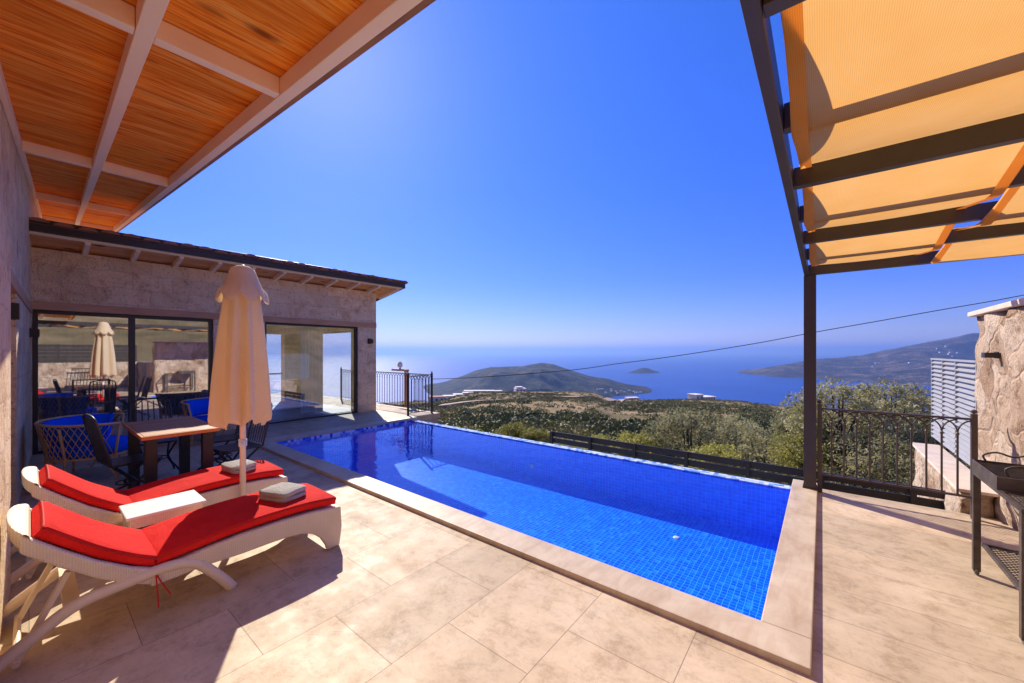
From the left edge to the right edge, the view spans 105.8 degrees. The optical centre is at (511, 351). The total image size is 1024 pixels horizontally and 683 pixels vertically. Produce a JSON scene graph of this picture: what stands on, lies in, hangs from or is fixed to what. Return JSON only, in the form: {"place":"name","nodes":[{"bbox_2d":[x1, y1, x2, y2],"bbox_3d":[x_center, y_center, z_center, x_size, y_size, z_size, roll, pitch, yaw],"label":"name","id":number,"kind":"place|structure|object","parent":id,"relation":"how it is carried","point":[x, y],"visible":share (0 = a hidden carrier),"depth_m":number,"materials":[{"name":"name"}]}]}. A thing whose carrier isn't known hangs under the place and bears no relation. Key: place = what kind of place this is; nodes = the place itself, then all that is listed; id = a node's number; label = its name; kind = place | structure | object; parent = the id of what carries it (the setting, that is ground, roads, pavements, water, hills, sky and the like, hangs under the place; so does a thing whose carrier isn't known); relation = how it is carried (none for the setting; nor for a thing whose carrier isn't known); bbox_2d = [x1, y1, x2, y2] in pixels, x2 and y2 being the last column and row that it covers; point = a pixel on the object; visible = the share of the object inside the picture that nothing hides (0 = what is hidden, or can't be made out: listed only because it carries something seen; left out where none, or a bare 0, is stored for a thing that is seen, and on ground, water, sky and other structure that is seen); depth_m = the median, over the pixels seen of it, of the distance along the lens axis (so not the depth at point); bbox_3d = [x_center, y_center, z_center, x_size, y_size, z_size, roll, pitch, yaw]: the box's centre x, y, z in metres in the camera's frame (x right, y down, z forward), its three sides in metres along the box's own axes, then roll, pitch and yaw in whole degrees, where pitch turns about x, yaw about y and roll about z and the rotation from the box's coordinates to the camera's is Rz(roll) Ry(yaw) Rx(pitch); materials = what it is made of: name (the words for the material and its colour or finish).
{"place":"outdoors","nodes":[
{"label":"outdoors","id":0,"kind":"place"},
{"bbox_2d":[0,393,823,682],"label":"terrace floor","id":1,"kind":"structure","parent":0,"point":[384,591],"depth_m":2.23,"materials":[{"name":"beige tile"}]},
{"bbox_2d":[34,412,127,479],"bbox_3d":[-5.274,1.183,4.813,0.844,0.737,1.150,0,0,-43],"label":"rattan seat","id":2,"kind":"object","parent":1,"relation":"on","point":[67,438],"visible":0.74,"depth_m":4.49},
{"bbox_2d":[82,414,162,489],"bbox_3d":[-3.899,1.073,3.921,0.482,0.968,0.576,0,0,31],"label":"iron chair","id":3,"kind":"object","parent":1,"relation":"on","point":[96,439],"visible":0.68,"depth_m":3.80,"materials":[{"name":"black metal"}]},
{"bbox_2d":[10,460,287,584],"bbox_3d":[-3.036,1.211,3.336,0.668,0.713,1.830,0,0,39],"label":"sun lounger","id":4,"kind":"object","parent":1,"relation":"on","point":[83,497],"visible":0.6,"depth_m":3.07,"materials":[{"name":"red fabric"}]},
{"bbox_2d":[221,459,256,473],"bbox_3d":[-2.640,1.101,3.742,0.281,0.074,0.223,0,0,31],"label":"folded towel","id":5,"kind":"object","parent":4,"relation":"on","point":[232,467],"visible":0.84,"depth_m":3.69,"materials":[{"name":"white fabric"}]},
{"bbox_2d":[125,397,178,477],"bbox_3d":[-4.451,1.073,4.822,0.576,0.968,0.482,0,0,39],"label":"iron chair","id":6,"kind":"object","parent":1,"relation":"on","point":[168,441],"visible":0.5,"depth_m":4.88,"materials":[{"name":"black metal"}]},
{"bbox_2d":[118,490,205,528],"bbox_3d":[-2.675,1.354,2.970,0.370,0.392,0.450,0,0,39],"label":"side table","id":7,"kind":"object","parent":1,"relation":"on","point":[140,514],"visible":0.52,"depth_m":2.90,"materials":[{"name":"white plastic"}]},
{"bbox_2d":[122,416,219,488],"bbox_3d":[-3.745,1.174,4.234,1.190,0.752,0.609,0,0,39],"label":"dining table","id":8,"kind":"object","parent":1,"relation":"on","point":[149,433],"visible":0.83,"depth_m":4.09,"materials":[{"name":"orange wood"}]},
{"bbox_2d":[0,483,341,671],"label":"sun lounger","id":9,"kind":"object","parent":1,"relation":"on","point":[68,544],"visible":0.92,"depth_m":2.29,"materials":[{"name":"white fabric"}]},
{"bbox_2d":[259,482,305,502],"bbox_3d":[-1.802,1.099,3.045,0.296,0.078,0.235,0,0,19],"label":"folded towel","id":10,"kind":"object","parent":9,"relation":"on","point":[283,492],"visible":1,"depth_m":2.97,"materials":[{"name":"white fabric"}]},
{"bbox_2d":[180,397,235,445],"bbox_3d":[-5.183,1.183,6.788,0.971,0.736,0.804,0,0,-41],"label":"rattan seat","id":11,"kind":"object","parent":1,"relation":"on","point":[194,407],"visible":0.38,"depth_m":6.69,"materials":[{"name":"blue fabric"}]},
{"bbox_2d":[0,0,435,638],"bbox_3d":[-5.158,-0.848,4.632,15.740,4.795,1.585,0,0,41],"label":"house","id":12,"kind":"structure","parent":1,"relation":"on","point":[118,114],"depth_m":2.48,"materials":[{"name":"stone"}]},
{"bbox_2d":[11,303,19,319],"bbox_3d":[-3.453,-0.280,2.655,0.100,0.140,0.090,0,0,40],"label":"wall sconce","id":13,"kind":"object","parent":12,"relation":"attached to","point":[15,311],"depth_m":2.65,"materials":[{"name":"black metal"}]},
{"bbox_2d":[29,328,39,337],"bbox_3d":[-6.760,-0.270,5.481,0.100,0.140,0.090,0,0,41],"label":"wall sconce","id":14,"kind":"object","parent":12,"relation":"attached to","point":[34,332],"depth_m":5.45,"materials":[{"name":"black metal"}]},
{"bbox_2d":[29,217,407,455],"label":"villa wing","id":15,"kind":"structure","parent":1,"relation":"on","point":[121,321],"depth_m":7.00,"materials":[{"name":"beige stone"}]},
{"bbox_2d":[32,310,212,454],"bbox_3d":[-6.556,0.456,6.707,0.080,2.188,2.206,0,0,39],"label":"sliding door","id":16,"kind":"structure","parent":15,"relation":"in","point":[131,318],"depth_m":6.64,"materials":[{"name":"black glass"}]},
{"bbox_2d":[265,322,356,423],"bbox_3d":[-4.649,0.456,9.087,0.080,2.188,2.106,0,0,39],"label":"picture window","id":17,"kind":"structure","parent":15,"relation":"in","point":[266,323],"depth_m":9.45,"materials":[{"name":"black glass"}]},
{"bbox_2d":[323,330,350,333],"bbox_3d":[-5.228,0.475,11.396,2.790,2.150,0.050,0,0,39],"label":"side window frame","id":18,"kind":"structure","parent":15,"relation":"in","point":[350,330],"depth_m":11.23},
{"bbox_2d":[197,423,247,469],"bbox_3d":[-3.667,1.073,4.934,0.482,0.968,0.576,0,0,43],"label":"iron chair","id":19,"kind":"object","parent":1,"relation":"on","point":[226,438],"visible":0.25,"depth_m":4.92,"materials":[{"name":"black metal"}]},
{"bbox_2d":[208,265,271,495],"bbox_3d":[-2.438,0.379,3.501,0.503,2.342,0.504,0,0,39],"label":"parasol","id":20,"kind":"object","parent":1,"relation":"on","point":[240,393],"visible":0.98,"depth_m":3.37,"materials":[{"name":"beige fabric"}]},
{"bbox_2d":[214,402,272,461],"bbox_3d":[-3.178,1.073,4.516,0.482,0.968,0.576,0,0,33],"label":"iron chair","id":21,"kind":"object","parent":1,"relation":"on","point":[225,449],"visible":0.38,"depth_m":4.52,"materials":[{"name":"black metal"}]},
{"bbox_2d":[340,367,430,409],"bbox_3d":[-3.850,1.018,11.349,4.643,1.065,0.044,0,0,39],"label":"black railing","id":22,"kind":"object","parent":1,"relation":"on","point":[381,372],"visible":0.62,"depth_m":11.06,"materials":[{"name":"metal"}]},
{"bbox_2d":[391,362,408,407],"bbox_3d":[-3.355,1.165,11.606,0.750,1.770,0.146,0,0,39],"label":"garden lamp","id":23,"kind":"object","parent":1,"relation":"on","point":[400,365],"visible":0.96,"depth_m":11.40,"materials":[{"name":"white plastic"}]},
{"bbox_2d":[407,371,432,415],"bbox_3d":[-2.264,1.018,9.553,0.044,1.065,0.764,0,0,39],"label":"black railing","id":24,"kind":"object","parent":1,"relation":"on","point":[408,377],"visible":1,"depth_m":9.51,"materials":[{"name":"metal"}]},
{"bbox_2d":[423,418,437,423],"bbox_3d":[-3.981,4.612,2.228,23.000,5.875,14.500,0,0,39],"label":"terrace base","id":25,"kind":"object","parent":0,"point":[434,420],"visible":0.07,"depth_m":9.71,"materials":[{"name":"beige concrete"}]},
{"bbox_2d":[250,416,816,676],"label":"swimming pool","id":26,"kind":"structure","parent":25,"relation":"in","point":[730,559],"depth_m":4.75,"materials":[{"name":"blue tile"}]},
{"bbox_2d":[438,396,627,406],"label":"dirt road","id":27,"kind":"structure","parent":0,"point":[465,402],"depth_m":120.45,"materials":[{"name":"beige soil"}]},
{"bbox_2d":[424,363,651,397],"bbox_3d":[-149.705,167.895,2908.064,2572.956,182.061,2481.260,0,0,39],"label":"headland","id":28,"kind":"structure","parent":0,"point":[570,380],"depth_m":2335.77,"materials":[{"name":"green plant"}]},
{"bbox_2d":[119,0,1023,354],"label":"sky","id":29,"kind":"structure","parent":0,"point":[539,176],"materials":[{"name":"blue"}]},
{"bbox_2d":[267,353,974,410],"bbox_3d":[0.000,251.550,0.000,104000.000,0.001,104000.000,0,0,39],"label":"sea","id":30,"kind":"structure","parent":0,"point":[719,376],"depth_m":4992.43,"materials":[{"name":"liquid"}]},
{"bbox_2d":[628,368,659,372],"bbox_3d":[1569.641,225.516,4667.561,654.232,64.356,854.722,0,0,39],"label":"islet","id":31,"kind":"object","parent":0,"point":[644,370],"visible":0.59,"depth_m":4650.90,"materials":[{"name":"grey stone"}]},
{"bbox_2d":[393,391,966,475],"bbox_3d":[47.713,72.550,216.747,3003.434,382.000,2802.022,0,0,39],"label":"hillside","id":32,"kind":"structure","parent":0,"point":[594,404],"depth_m":82.44,"materials":[{"name":"green plant"}]},
{"bbox_2d":[427,395,444,401],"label":"distant house","id":33,"kind":"structure","parent":32,"relation":"on","point":[437,398],"depth_m":227.15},
{"bbox_2d":[464,390,479,392],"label":"distant house","id":34,"kind":"structure","parent":32,"relation":"on","point":[472,391],"depth_m":298.14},
{"bbox_2d":[491,422,526,437],"bbox_3d":[-0.105,4.210,17.497,2.076,2.180,1.751,0,0,-8],"label":"leafy bush","id":35,"kind":"object","parent":32,"relation":"on","point":[513,429],"visible":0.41,"depth_m":17.11,"materials":[{"name":"green plant"}]},
{"bbox_2d":[514,386,526,391],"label":"distant house","id":36,"kind":"structure","parent":32,"relation":"on","point":[519,388],"depth_m":328.40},
{"bbox_2d":[520,426,553,442],"bbox_3d":[1.114,4.068,16.511,1.426,1.775,1.690,0,0,28],"label":"leafy bush","id":37,"kind":"object","parent":32,"relation":"on","point":[530,434],"visible":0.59,"depth_m":16.23,"materials":[{"name":"green plant"}]},
{"bbox_2d":[586,433,615,453],"bbox_3d":[4.456,4.954,18.510,1.995,2.095,1.682,0,0,-42],"label":"leafy bush","id":38,"kind":"object","parent":32,"relation":"on","point":[600,436],"visible":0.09,"depth_m":18.36,"materials":[{"name":"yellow plant"}]},
{"bbox_2d":[625,397,639,399],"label":"distant house","id":39,"kind":"structure","parent":32,"relation":"on","point":[629,398],"depth_m":327.89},
{"bbox_2d":[611,430,666,462],"bbox_3d":[5.135,4.494,15.517,2.185,2.721,2.591,0,0,26],"label":"leafy bush","id":40,"kind":"object","parent":32,"relation":"on","point":[624,436],"visible":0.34,"depth_m":15.17,"materials":[{"name":"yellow plant"}]},
{"bbox_2d":[377,390,953,453],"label":"maquis scrub","id":41,"kind":"object","parent":32,"relation":"on","point":[538,418],"visible":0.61,"depth_m":62.37,"materials":[{"name":"green plant"}]},
{"bbox_2d":[641,405,750,468],"bbox_3d":[7.168,4.738,15.326,4.035,5.243,3.809,0,0,26],"label":"olive tree","id":42,"kind":"object","parent":32,"relation":"on","point":[672,440],"visible":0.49,"depth_m":15.29,"materials":[{"name":"green plant"}]},
{"bbox_2d":[440,407,963,479],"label":"brush","id":43,"kind":"object","parent":32,"relation":"on","point":[479,429],"visible":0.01,"depth_m":28.72,"materials":[{"name":"green plant"}]},
{"bbox_2d":[687,393,716,399],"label":"distant house","id":44,"kind":"structure","parent":32,"relation":"on","point":[697,395],"depth_m":292.69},
{"bbox_2d":[677,442,743,476],"bbox_3d":[5.929,3.777,11.508,2.170,2.279,1.830,0,0,29],"label":"leafy bush","id":45,"kind":"object","parent":32,"relation":"on","point":[720,451],"visible":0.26,"depth_m":11.21,"materials":[{"name":"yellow plant"}]},
{"bbox_2d":[698,412,766,453],"bbox_3d":[10.794,5.006,19.127,3.139,4.078,2.963,0,0,15],"label":"olive tree","id":46,"kind":"object","parent":32,"relation":"on","point":[745,424],"visible":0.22,"depth_m":18.57,"materials":[{"name":"green plant"}]},
{"bbox_2d":[550,431,944,509],"bbox_3d":[2.798,2.175,5.712,5.275,1.350,0.065,0,0,39],"label":"slat fence","id":47,"kind":"object","parent":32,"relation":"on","point":[911,498],"visible":0.32,"depth_m":5.33,"materials":[{"name":"black metal"}]},
{"bbox_2d":[730,426,802,484],"bbox_3d":[8.863,4.650,13.504,2.935,4.039,3.109,0,0,40],"label":"olive tree","id":48,"kind":"object","parent":32,"relation":"on","point":[757,456],"visible":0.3,"depth_m":13.55,"materials":[{"name":"green plant"}]},
{"bbox_2d":[770,401,835,455],"bbox_3d":[10.939,3.359,14.432,2.193,3.018,2.323,0,0,-3],"label":"olive tree","id":49,"kind":"object","parent":32,"relation":"on","point":[779,428],"visible":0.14,"depth_m":14.83,"materials":[{"name":"green plant"}]},
{"bbox_2d":[766,431,860,479],"bbox_3d":[8.134,3.123,10.513,1.671,2.081,1.982,0,0,-21],"label":"leafy bush","id":50,"kind":"object","parent":32,"relation":"on","point":[793,459],"visible":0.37,"depth_m":10.46,"materials":[{"name":"green plant"}]},
{"bbox_2d":[777,376,924,467],"bbox_3d":[9.027,2.592,10.469,2.972,3.861,2.806,0,0,44],"label":"olive tree","id":51,"kind":"object","parent":32,"relation":"on","point":[860,399],"visible":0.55,"depth_m":10.30,"materials":[{"name":"green plant"}]},
{"bbox_2d":[816,431,915,494],"bbox_3d":[8.869,3.636,9.179,2.763,3.590,2.609,0,0,-42],"label":"olive tree","id":52,"kind":"object","parent":32,"relation":"on","point":[876,463],"visible":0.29,"depth_m":8.97,"materials":[{"name":"green plant"}]},
{"bbox_2d":[835,377,930,462],"bbox_3d":[11.608,2.621,11.675,2.836,3.684,2.677,0,0,43],"label":"olive tree","id":53,"kind":"object","parent":32,"relation":"on","point":[900,390],"visible":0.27,"depth_m":11.57,"materials":[{"name":"green plant"}]},
{"bbox_2d":[883,392,930,429],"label":"olive tree","id":54,"kind":"object","parent":32,"relation":"on","point":[922,410],"visible":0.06,"depth_m":13.45,"materials":[{"name":"green plant"}]},
{"bbox_2d":[889,424,969,478],"bbox_3d":[10.547,3.108,9.311,2.118,2.751,1.999,0,0,21],"label":"olive tree","id":55,"kind":"object","parent":32,"relation":"on","point":[931,440],"visible":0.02,"depth_m":9.44,"materials":[{"name":"green plant"}]},
{"bbox_2d":[913,442,999,518],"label":"stone wall","id":56,"kind":"structure","parent":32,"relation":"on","point":[962,504],"depth_m":4.26,"materials":[{"name":"beige stone"}]},
{"bbox_2d":[931,358,976,464],"bbox_3d":[5.787,0.702,5.095,0.050,1.216,2.250,0,0,39],"label":"louvre screen","id":57,"kind":"object","parent":56,"relation":"on","point":[955,404],"visible":0.81,"depth_m":4.99,"materials":[{"name":"white metal"}]},
{"bbox_2d":[440,295,1023,378],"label":"overhead cable","id":58,"kind":"object","parent":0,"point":[741,345],"visible":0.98,"depth_m":8.88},
{"bbox_2d":[738,333,979,387],"bbox_3d":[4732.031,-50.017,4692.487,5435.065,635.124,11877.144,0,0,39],"label":"coast","id":59,"kind":"structure","parent":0,"point":[895,365],"depth_m":4014.31},
{"bbox_2d":[811,489,1023,682],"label":"side terrace floor","id":60,"kind":"structure","parent":0,"point":[903,593],"depth_m":2.43,"materials":[{"name":"beige tile"}]},
{"bbox_2d":[739,0,1023,489],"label":"pergola","id":61,"kind":"object","parent":60,"relation":"on","point":[1005,131],"visible":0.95,"depth_m":1.94,"materials":[{"name":"brown metal"}]},
{"bbox_2d":[780,0,1023,265],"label":"shade cloth","id":62,"kind":"object","parent":61,"relation":"attached to","point":[864,75],"visible":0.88,"depth_m":1.30,"materials":[{"name":"fabric"}]},
{"bbox_2d":[931,186,1023,263],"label":"shade cloth","id":63,"kind":"object","parent":61,"relation":"attached to","point":[1008,208],"visible":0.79,"depth_m":3.13,"materials":[{"name":"fabric"}]},
{"bbox_2d":[817,400,977,518],"bbox_3d":[3.848,1.040,3.939,1.164,1.020,0.044,0,0,39],"label":"iron railing","id":64,"kind":"object","parent":60,"relation":"on","point":[973,419],"visible":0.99,"depth_m":3.86,"materials":[{"name":"black metal"}]},
{"bbox_2d":[967,298,1023,530],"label":"rubble wall","id":65,"kind":"structure","parent":60,"relation":"on","point":[999,391],"depth_m":3.57,"materials":[{"name":"stone"}]},
{"bbox_2d":[981,352,998,358],"bbox_3d":[4.575,0.030,3.703,0.090,0.063,0.100,0,0,39],"label":"wall sconce","id":66,"kind":"object","parent":65,"relation":"attached to","point":[991,355],"depth_m":3.67,"materials":[{"name":"black metal"}]},
{"bbox_2d":[972,452,1023,644],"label":"barbecue cart","id":67,"kind":"object","parent":60,"relation":"on","point":[1005,481],"visible":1,"depth_m":2.44,"materials":[{"name":"metal"}]}
]}

